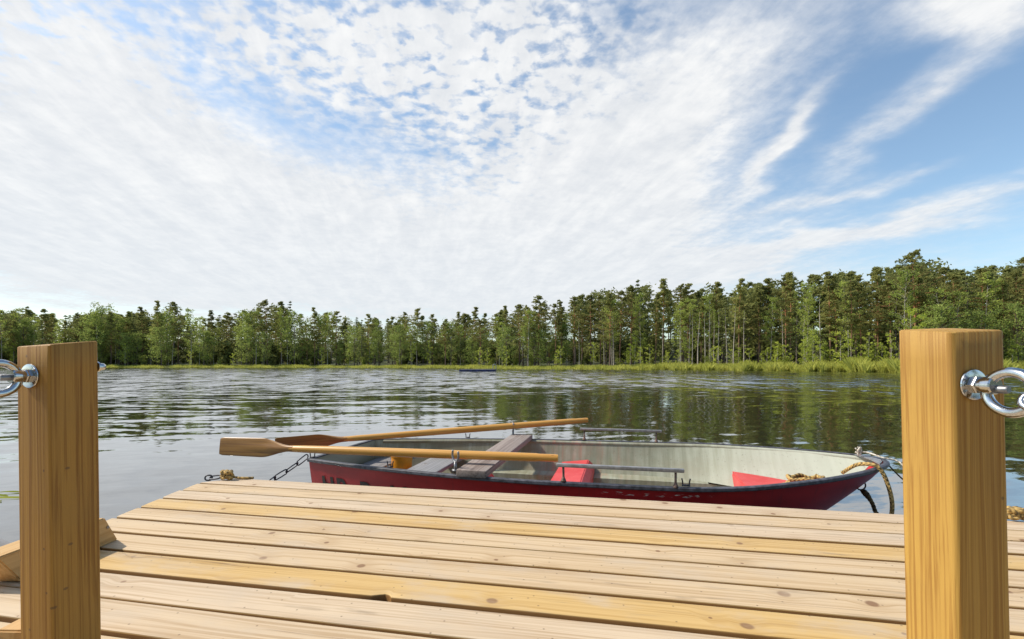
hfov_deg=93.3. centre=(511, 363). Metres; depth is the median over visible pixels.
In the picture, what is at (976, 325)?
broadleaf tree
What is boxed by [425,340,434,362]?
young birch
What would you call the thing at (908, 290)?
pine tree
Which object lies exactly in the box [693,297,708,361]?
pine tree
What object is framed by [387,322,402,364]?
pine tree
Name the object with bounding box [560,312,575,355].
birch tree
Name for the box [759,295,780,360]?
birch tree
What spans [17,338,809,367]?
ground
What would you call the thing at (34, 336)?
broadleaf tree
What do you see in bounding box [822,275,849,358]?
pine tree
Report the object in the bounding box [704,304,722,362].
pine tree
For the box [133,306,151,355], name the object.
pine tree
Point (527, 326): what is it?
birch tree
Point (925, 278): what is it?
pine tree
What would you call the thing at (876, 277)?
pine tree
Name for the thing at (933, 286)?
pine tree
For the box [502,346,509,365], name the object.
young birch
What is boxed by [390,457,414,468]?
bucket
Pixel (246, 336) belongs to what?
broadleaf tree
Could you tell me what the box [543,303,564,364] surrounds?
pine tree
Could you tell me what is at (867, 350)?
young birch
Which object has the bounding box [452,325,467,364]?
birch tree
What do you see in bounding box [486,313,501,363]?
pine tree
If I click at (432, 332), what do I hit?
pine tree
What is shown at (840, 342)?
young birch
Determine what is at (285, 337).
birch tree
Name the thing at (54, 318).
pine tree
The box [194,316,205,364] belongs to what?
birch tree
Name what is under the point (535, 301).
pine tree
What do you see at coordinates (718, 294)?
pine tree
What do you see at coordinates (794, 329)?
spruce tree
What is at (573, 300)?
pine tree
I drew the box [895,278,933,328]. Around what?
pine tree
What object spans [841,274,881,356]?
pine tree
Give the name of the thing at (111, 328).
pine tree
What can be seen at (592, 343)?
young birch
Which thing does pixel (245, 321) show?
birch tree
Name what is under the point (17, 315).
birch tree
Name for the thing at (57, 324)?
birch tree
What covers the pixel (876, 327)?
pine tree
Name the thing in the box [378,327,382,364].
pine tree
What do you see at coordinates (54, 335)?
birch tree
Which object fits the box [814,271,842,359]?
pine tree
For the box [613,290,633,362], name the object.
pine tree
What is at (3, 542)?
side landing
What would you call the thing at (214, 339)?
birch tree
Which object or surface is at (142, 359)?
shrub
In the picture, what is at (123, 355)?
young birch
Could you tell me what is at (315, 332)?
pine tree
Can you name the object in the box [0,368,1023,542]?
lake water
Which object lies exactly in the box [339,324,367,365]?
broadleaf tree
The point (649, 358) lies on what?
young birch
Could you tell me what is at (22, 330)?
broadleaf tree
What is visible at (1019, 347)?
young birch
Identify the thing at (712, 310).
birch tree
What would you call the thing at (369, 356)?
young birch
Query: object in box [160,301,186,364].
pine tree
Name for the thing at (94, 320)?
birch tree
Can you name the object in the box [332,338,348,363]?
broadleaf tree
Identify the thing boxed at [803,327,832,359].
broadleaf tree
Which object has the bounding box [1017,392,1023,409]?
barrier chain
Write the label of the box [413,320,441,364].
broadleaf tree
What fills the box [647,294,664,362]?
pine tree
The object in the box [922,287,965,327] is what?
birch tree
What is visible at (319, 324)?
broadleaf tree
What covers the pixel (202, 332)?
pine tree
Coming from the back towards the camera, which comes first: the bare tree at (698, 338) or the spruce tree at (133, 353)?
the spruce tree at (133, 353)
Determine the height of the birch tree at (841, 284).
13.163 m
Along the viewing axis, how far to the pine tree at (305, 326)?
135.32 m
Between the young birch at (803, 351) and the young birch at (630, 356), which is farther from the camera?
the young birch at (630, 356)
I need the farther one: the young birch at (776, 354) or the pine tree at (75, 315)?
the pine tree at (75, 315)
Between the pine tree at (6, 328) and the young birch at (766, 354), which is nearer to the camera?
the young birch at (766, 354)
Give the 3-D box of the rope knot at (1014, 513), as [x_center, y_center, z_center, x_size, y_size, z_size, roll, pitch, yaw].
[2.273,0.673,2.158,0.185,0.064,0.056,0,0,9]
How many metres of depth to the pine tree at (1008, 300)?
66.91 m
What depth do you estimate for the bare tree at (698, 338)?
86.89 m
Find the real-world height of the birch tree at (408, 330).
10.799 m
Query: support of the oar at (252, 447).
on the rowing boat
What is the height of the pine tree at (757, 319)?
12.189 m
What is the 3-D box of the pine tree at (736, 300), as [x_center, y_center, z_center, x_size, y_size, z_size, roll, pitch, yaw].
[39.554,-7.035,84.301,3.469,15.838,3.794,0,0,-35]
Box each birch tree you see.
[0,310,14,358]
[10,308,30,345]
[21,314,42,345]
[48,319,67,342]
[48,326,63,343]
[85,310,104,361]
[103,312,125,364]
[145,327,153,357]
[161,314,177,365]
[181,308,202,363]
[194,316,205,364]
[206,327,220,363]
[233,312,251,347]
[273,307,287,364]
[277,316,296,364]
[318,311,338,363]
[352,330,363,357]
[371,319,381,365]
[403,326,415,350]
[408,319,421,354]
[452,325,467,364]
[493,316,506,364]
[497,322,507,357]
[520,310,539,351]
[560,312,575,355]
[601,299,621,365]
[629,292,648,362]
[670,301,688,354]
[679,297,702,352]
[700,293,719,357]
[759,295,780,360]
[788,282,816,360]
[798,294,821,360]
[832,280,865,356]
[885,267,926,330]
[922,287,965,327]
[947,291,973,328]
[962,271,1006,332]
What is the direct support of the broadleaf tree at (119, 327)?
on the ground at (567, 363)
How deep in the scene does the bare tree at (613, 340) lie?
93.84 m
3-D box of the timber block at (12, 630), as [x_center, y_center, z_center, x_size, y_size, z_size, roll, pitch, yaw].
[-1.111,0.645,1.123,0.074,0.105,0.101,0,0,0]
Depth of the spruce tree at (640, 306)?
99.22 m
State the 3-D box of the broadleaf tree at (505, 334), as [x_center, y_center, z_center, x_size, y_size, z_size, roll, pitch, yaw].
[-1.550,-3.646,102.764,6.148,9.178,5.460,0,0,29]
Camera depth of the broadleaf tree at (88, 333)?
136.79 m
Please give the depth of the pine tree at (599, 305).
102.66 m
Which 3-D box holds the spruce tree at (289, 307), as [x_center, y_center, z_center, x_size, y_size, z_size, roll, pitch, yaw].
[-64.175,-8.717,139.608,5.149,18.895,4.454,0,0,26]
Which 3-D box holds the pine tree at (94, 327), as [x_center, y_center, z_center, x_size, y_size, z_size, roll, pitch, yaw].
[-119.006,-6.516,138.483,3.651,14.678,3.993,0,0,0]
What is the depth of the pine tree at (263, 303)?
134.71 m
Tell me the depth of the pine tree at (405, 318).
137.98 m
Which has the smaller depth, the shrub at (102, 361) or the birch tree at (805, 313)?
the birch tree at (805, 313)
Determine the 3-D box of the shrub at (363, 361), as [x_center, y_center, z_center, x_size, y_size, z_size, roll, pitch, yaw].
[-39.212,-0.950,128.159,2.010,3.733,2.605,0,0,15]
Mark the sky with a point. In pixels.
(381, 159)
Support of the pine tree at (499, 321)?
on the ground at (567, 363)
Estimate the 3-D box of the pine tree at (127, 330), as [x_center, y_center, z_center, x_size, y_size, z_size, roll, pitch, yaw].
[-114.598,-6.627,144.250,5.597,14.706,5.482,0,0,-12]
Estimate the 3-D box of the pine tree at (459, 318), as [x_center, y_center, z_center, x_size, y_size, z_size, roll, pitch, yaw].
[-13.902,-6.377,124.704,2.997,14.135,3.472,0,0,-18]
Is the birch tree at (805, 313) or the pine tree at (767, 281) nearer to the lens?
the birch tree at (805, 313)
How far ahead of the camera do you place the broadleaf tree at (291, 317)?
132.22 m
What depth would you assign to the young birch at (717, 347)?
83.65 m
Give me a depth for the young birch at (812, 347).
72.44 m
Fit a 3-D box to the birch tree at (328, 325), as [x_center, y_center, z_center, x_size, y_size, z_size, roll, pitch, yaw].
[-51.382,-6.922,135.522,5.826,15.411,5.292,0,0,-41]
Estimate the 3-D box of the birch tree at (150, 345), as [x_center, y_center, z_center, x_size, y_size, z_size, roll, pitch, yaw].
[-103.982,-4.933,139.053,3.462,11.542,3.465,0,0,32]
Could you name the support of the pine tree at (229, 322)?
on the ground at (567, 363)
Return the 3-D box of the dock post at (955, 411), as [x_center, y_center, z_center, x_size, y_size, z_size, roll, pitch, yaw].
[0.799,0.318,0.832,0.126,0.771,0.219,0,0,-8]
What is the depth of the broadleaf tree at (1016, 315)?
63.60 m
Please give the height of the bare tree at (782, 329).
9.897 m
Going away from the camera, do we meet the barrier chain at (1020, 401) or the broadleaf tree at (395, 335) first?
the barrier chain at (1020, 401)
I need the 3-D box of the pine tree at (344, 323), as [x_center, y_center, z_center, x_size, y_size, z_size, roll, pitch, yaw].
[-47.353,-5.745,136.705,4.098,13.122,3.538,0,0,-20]
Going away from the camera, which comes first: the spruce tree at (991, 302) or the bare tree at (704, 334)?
the spruce tree at (991, 302)
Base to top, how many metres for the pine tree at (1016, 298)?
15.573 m
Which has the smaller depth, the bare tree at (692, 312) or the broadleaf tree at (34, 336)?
the bare tree at (692, 312)
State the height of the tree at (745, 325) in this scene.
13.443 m
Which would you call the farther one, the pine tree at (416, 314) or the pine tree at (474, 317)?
the pine tree at (416, 314)
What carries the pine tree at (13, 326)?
on the ground at (567, 363)
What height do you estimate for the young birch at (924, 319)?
7.704 m
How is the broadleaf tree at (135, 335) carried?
on the ground at (567, 363)
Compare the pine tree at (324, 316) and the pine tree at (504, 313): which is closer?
the pine tree at (504, 313)
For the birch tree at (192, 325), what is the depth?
134.20 m
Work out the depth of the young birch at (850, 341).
67.65 m
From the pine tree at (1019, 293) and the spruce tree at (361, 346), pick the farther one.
the spruce tree at (361, 346)
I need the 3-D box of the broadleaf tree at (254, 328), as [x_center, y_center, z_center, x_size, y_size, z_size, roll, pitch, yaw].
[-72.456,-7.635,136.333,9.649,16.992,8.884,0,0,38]
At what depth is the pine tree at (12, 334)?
137.46 m
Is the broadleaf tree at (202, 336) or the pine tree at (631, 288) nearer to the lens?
the pine tree at (631, 288)
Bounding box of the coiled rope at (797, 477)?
[783,473,824,482]
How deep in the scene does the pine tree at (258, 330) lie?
141.18 m
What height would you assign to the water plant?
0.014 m
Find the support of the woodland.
on the ground at (567, 363)
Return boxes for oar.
[219,437,557,461]
[275,418,587,445]
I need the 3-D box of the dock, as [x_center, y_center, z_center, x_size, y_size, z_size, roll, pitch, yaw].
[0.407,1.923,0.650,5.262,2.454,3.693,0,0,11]
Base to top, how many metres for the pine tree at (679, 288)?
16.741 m
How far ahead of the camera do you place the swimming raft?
68.01 m
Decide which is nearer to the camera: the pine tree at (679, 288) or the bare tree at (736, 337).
the bare tree at (736, 337)
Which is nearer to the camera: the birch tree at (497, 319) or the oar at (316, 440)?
the oar at (316, 440)
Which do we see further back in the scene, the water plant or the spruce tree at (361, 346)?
the spruce tree at (361, 346)
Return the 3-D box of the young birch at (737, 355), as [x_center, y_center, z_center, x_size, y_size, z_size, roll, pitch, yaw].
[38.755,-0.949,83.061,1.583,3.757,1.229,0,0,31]
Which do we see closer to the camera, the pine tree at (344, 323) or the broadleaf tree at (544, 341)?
the broadleaf tree at (544, 341)
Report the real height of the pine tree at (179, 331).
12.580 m
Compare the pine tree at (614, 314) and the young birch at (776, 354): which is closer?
the young birch at (776, 354)
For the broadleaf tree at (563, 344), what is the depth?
99.68 m
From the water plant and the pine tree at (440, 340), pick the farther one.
the pine tree at (440, 340)
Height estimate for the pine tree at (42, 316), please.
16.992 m
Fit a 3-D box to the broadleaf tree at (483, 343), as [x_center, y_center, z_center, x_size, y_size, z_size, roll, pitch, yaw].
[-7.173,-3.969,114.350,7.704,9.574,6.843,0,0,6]
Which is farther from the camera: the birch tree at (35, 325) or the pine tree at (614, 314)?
the birch tree at (35, 325)
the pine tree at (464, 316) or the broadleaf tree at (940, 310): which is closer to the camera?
the broadleaf tree at (940, 310)
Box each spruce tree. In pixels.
[34,320,47,344]
[104,345,114,359]
[109,323,126,364]
[123,313,141,364]
[212,315,223,363]
[235,333,245,364]
[282,301,298,364]
[351,318,362,364]
[354,320,368,364]
[627,280,651,363]
[637,307,650,359]
[668,310,684,362]
[715,297,736,363]
[779,282,809,363]
[954,271,983,328]
[964,277,982,328]
[980,274,1006,335]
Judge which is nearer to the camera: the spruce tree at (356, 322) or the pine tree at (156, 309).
the pine tree at (156, 309)
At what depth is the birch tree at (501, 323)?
106.39 m
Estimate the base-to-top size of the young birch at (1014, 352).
3.432 m
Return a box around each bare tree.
[610,314,614,364]
[661,319,664,361]
[691,308,695,363]
[695,314,700,363]
[701,311,709,362]
[705,310,711,361]
[716,309,720,363]
[723,312,727,362]
[732,307,738,362]
[741,311,746,361]
[780,308,784,348]
[815,294,823,359]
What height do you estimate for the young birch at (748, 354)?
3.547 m
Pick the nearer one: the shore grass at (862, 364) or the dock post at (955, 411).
the dock post at (955, 411)
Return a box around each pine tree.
[0,311,18,358]
[3,321,24,362]
[5,313,28,364]
[35,308,56,342]
[41,313,57,343]
[57,321,68,342]
[61,312,87,341]
[73,314,89,341]
[88,316,102,345]
[102,311,120,363]
[117,317,136,365]
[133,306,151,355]
[149,300,164,364]
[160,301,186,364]
[165,323,189,364]
[195,318,213,364]
[204,310,218,364]
[217,312,238,363]
[249,299,278,364]
[254,308,268,364]
[268,322,283,364]
[269,301,293,364]
[295,329,308,364]
[298,324,309,347]
[307,307,321,365]
[319,311,335,363]
[325,311,349,365]
[337,320,349,364]
[358,314,374,363]
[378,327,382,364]
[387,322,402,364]
[398,312,413,342]
[403,308,429,365]
[424,314,438,363]
[429,319,440,364]
[432,322,454,364]
[453,311,463,364]
[459,313,476,364]
[465,307,480,361]
[468,319,491,364]
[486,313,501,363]
[493,317,504,347]
[502,304,532,364]
[502,305,512,351]
[513,306,539,365]
[524,295,552,365]
[542,333,556,365]
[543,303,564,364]
[554,301,568,349]
[564,296,587,364]
[571,312,591,358]
[574,294,606,365]
[587,294,609,364]
[592,292,628,365]
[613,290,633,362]
[616,285,645,365]
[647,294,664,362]
[652,278,674,361]
[665,283,699,361]
[674,283,705,362]
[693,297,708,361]
[703,281,724,362]
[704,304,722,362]
[728,278,750,359]
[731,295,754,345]
[743,301,771,362]
[749,286,781,360]
[761,278,781,361]
[762,274,805,355]
[780,272,801,358]
[799,288,818,361]
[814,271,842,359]
[814,288,828,354]
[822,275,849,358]
[837,273,866,356]
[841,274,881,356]
[850,284,873,355]
[853,267,894,360]
[865,286,888,357]
[866,279,912,357]
[879,249,955,327]
[888,276,926,327]
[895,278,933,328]
[912,276,951,326]
[918,278,948,328]
[921,266,980,327]
[931,272,980,327]
[951,266,1017,328]
[989,269,1023,355]
[992,279,1017,358]
[997,257,1023,360]
[1005,268,1023,320]
[1012,284,1023,303]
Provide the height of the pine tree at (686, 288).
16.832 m
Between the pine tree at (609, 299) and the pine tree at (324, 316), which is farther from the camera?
the pine tree at (324, 316)
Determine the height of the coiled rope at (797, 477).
0.113 m
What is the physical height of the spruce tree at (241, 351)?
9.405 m
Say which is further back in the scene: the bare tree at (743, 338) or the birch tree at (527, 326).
the birch tree at (527, 326)
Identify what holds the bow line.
attached to the rowing boat
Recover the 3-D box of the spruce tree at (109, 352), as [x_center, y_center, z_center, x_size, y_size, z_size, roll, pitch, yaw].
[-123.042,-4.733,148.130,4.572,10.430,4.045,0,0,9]
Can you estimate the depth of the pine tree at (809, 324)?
84.05 m
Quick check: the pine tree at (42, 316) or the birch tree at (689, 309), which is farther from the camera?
the pine tree at (42, 316)
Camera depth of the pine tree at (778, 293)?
87.06 m
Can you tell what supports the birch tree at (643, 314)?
on the ground at (567, 363)
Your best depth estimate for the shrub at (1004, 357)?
64.03 m
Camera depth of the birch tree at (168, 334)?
141.15 m
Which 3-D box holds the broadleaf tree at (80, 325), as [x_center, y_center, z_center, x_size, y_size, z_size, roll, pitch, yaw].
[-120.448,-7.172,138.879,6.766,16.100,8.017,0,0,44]
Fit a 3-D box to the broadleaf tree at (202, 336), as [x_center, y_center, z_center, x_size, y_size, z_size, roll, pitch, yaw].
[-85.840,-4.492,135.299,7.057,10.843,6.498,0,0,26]
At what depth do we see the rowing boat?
3.54 m
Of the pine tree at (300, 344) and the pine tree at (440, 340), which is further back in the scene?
the pine tree at (300, 344)
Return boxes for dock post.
[0,341,105,638]
[899,328,1023,638]
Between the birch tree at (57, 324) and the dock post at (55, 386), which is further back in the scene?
the birch tree at (57, 324)
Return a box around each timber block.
[0,518,116,580]
[0,618,20,638]
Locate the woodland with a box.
[0,257,1023,365]
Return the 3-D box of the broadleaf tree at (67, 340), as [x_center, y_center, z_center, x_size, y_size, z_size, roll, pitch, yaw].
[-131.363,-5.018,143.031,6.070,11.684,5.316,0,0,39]
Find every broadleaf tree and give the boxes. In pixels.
[2,329,29,363]
[4,317,41,359]
[21,329,43,345]
[57,327,73,342]
[75,313,105,358]
[78,327,100,352]
[81,302,123,362]
[103,315,135,364]
[115,332,141,364]
[124,330,147,364]
[144,326,176,364]
[148,310,182,365]
[187,328,218,365]
[195,331,219,364]
[233,307,270,364]
[235,325,258,364]
[253,331,273,364]
[279,309,307,363]
[301,313,334,364]
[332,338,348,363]
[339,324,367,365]
[366,329,391,365]
[386,334,404,363]
[388,322,413,363]
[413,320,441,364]
[438,318,463,359]
[463,338,478,363]
[465,327,494,364]
[493,325,519,362]
[516,323,549,364]
[535,327,561,364]
[550,322,575,364]
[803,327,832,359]
[905,300,973,328]
[963,307,1007,333]
[990,298,1023,362]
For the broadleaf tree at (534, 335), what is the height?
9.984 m
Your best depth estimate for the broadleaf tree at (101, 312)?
137.23 m
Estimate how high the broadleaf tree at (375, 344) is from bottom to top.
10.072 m
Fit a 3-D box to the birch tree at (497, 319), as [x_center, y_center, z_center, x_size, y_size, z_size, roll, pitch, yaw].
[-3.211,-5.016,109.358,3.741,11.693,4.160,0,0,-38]
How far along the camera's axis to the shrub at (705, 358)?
84.59 m
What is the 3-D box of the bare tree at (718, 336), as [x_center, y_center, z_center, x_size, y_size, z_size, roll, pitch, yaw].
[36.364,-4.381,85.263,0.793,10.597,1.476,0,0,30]
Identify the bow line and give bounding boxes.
[855,447,902,465]
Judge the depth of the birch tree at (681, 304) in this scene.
89.60 m
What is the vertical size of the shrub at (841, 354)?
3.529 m
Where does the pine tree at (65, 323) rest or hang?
on the ground at (567, 363)
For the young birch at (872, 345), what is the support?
on the ground at (567, 363)
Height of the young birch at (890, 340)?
5.129 m
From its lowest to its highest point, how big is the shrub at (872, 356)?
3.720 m
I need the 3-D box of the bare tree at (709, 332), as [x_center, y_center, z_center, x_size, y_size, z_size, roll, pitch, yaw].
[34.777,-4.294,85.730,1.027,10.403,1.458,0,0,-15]
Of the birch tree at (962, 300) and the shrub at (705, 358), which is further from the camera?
the shrub at (705, 358)
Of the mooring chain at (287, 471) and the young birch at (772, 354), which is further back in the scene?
the young birch at (772, 354)
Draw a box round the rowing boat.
[307,422,889,509]
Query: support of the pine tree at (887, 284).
on the ground at (567, 363)
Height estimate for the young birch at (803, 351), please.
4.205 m
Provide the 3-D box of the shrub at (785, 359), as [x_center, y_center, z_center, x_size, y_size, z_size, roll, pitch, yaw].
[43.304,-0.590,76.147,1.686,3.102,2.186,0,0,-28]
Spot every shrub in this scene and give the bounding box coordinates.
[98,355,108,363]
[138,354,146,364]
[254,354,260,364]
[359,354,368,364]
[488,353,494,365]
[527,352,537,365]
[702,355,711,362]
[781,351,791,362]
[832,347,849,362]
[860,344,879,359]
[1003,352,1016,361]
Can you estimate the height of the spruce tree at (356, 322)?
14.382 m
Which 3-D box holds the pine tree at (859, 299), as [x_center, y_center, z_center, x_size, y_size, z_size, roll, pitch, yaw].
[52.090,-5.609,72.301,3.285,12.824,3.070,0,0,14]
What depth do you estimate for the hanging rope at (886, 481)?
2.84 m
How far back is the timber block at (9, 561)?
1.53 m
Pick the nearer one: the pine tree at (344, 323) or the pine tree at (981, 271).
the pine tree at (981, 271)
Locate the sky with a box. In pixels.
[0,0,1023,342]
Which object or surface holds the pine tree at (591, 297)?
on the ground at (567, 363)
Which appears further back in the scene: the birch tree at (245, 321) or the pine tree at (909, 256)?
the birch tree at (245, 321)
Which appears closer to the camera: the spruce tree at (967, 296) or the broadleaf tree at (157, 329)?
the spruce tree at (967, 296)
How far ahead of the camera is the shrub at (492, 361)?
110.35 m
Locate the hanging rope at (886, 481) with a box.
[841,462,894,513]
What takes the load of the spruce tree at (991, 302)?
on the ground at (567, 363)
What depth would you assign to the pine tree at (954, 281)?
71.44 m
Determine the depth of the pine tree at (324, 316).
140.15 m
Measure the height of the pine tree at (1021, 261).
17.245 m
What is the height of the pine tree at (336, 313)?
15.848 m
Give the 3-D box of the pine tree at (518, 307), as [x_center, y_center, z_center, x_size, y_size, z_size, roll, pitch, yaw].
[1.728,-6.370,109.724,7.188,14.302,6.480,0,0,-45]
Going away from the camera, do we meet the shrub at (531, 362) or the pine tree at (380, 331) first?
the shrub at (531, 362)
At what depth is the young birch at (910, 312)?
62.62 m
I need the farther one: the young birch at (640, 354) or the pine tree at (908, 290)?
the young birch at (640, 354)
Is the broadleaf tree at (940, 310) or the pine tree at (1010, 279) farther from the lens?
the pine tree at (1010, 279)
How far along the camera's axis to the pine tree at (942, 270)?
74.02 m
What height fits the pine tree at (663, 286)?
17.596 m
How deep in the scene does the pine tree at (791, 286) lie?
83.77 m
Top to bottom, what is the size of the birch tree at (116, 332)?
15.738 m
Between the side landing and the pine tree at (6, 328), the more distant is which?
the pine tree at (6, 328)
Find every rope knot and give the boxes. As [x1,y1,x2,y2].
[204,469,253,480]
[1007,506,1023,520]
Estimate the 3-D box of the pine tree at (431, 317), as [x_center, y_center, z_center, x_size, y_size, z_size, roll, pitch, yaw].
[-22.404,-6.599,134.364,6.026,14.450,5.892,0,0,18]
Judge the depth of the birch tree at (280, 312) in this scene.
136.92 m
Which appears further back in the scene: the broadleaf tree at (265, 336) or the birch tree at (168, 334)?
the birch tree at (168, 334)
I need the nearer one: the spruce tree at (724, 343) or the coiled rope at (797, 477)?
the coiled rope at (797, 477)
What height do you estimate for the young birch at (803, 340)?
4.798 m
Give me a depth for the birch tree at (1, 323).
133.46 m
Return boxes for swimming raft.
[459,364,495,371]
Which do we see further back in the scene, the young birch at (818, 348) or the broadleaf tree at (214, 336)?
the broadleaf tree at (214, 336)
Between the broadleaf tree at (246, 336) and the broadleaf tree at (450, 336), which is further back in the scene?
the broadleaf tree at (246, 336)
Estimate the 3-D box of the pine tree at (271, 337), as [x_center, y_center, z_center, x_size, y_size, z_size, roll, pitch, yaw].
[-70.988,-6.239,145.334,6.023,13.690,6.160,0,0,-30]
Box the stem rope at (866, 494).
[860,488,878,512]
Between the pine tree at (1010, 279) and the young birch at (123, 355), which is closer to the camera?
the pine tree at (1010, 279)
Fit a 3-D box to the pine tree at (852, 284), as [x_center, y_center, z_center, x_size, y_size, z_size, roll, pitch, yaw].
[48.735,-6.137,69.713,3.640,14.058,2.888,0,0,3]
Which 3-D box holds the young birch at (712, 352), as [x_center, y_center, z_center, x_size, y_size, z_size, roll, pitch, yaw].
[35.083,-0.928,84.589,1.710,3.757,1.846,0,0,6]
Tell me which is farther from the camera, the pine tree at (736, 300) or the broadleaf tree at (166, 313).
the broadleaf tree at (166, 313)
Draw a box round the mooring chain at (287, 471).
[269,454,308,480]
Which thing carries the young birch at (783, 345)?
on the ground at (567, 363)
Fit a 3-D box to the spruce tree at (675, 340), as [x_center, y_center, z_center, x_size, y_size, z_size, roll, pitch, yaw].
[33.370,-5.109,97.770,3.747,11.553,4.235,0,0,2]
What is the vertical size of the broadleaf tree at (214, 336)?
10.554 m
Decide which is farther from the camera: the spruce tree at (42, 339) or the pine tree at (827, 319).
the spruce tree at (42, 339)
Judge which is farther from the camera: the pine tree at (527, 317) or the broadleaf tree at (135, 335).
the broadleaf tree at (135, 335)
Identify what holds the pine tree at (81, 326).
on the ground at (567, 363)
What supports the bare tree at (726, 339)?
on the ground at (567, 363)
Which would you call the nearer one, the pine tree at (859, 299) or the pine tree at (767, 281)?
the pine tree at (859, 299)
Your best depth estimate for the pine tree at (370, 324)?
131.57 m
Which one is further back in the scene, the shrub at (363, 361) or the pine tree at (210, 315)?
the pine tree at (210, 315)
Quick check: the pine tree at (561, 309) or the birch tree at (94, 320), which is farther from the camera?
the birch tree at (94, 320)
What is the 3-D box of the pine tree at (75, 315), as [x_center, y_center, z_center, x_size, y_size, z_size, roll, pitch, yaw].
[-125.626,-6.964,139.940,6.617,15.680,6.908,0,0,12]
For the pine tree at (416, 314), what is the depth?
125.08 m
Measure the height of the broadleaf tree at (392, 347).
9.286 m
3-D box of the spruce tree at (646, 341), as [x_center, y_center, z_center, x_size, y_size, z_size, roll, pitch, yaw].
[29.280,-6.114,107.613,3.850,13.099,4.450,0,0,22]
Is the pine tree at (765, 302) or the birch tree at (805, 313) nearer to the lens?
the birch tree at (805, 313)
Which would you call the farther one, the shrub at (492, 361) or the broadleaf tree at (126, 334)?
the broadleaf tree at (126, 334)
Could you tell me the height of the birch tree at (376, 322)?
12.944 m
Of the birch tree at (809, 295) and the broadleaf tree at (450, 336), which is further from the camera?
the broadleaf tree at (450, 336)
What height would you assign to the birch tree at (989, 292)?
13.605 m
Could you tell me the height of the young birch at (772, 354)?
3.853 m
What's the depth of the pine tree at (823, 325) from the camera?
83.22 m
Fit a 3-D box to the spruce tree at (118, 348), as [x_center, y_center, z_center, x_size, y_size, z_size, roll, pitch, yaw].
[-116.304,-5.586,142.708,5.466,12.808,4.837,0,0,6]
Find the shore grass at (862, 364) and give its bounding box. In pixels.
[0,356,1023,372]
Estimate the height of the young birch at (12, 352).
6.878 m
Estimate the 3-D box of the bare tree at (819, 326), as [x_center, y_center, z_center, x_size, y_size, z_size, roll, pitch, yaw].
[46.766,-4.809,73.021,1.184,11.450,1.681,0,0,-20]
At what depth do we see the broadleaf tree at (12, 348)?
138.84 m
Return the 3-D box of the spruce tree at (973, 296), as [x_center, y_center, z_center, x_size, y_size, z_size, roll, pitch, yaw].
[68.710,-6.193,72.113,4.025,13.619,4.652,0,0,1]
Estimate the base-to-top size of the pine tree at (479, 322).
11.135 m
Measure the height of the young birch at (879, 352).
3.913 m
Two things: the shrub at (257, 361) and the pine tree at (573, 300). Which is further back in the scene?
the shrub at (257, 361)
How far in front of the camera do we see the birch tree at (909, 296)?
66.78 m
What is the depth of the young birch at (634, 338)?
93.56 m
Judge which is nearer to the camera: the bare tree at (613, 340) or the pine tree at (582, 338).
the bare tree at (613, 340)
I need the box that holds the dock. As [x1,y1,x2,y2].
[0,479,1023,638]
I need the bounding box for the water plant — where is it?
[0,491,18,501]
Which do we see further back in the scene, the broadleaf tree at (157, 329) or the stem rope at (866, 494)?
the broadleaf tree at (157, 329)
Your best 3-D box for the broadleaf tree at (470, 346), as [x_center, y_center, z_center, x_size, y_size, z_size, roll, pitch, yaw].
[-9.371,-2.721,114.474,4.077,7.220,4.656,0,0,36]
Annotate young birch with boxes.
[9,343,16,362]
[119,343,129,363]
[364,340,373,364]
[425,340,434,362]
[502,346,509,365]
[556,345,564,365]
[588,342,598,362]
[626,344,633,361]
[630,337,638,360]
[637,347,642,363]
[644,344,655,364]
[709,348,717,361]
[710,345,722,362]
[732,347,741,361]
[744,348,754,360]
[761,347,771,360]
[770,345,782,361]
[771,342,780,361]
[779,344,789,361]
[798,339,810,361]
[798,342,810,363]
[802,330,823,360]
[812,340,827,361]
[828,331,849,361]
[842,339,860,358]
[859,332,876,360]
[859,341,871,358]
[874,342,890,359]
[881,333,899,359]
[899,307,926,352]
[916,313,932,328]
[1006,344,1021,361]
[1010,335,1023,361]
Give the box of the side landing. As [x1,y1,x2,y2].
[0,539,9,546]
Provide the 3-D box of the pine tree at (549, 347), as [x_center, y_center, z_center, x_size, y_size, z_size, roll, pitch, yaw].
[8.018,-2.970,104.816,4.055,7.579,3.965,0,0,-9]
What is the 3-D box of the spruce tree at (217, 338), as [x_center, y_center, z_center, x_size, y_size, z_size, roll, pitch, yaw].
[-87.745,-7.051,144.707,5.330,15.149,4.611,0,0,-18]
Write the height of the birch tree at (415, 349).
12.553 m
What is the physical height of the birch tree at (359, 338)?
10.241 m
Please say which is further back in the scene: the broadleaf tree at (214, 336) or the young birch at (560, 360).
the broadleaf tree at (214, 336)
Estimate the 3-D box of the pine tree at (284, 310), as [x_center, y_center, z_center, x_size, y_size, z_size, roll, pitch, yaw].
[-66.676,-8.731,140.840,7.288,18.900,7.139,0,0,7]
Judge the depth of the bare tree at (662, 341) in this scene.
91.98 m

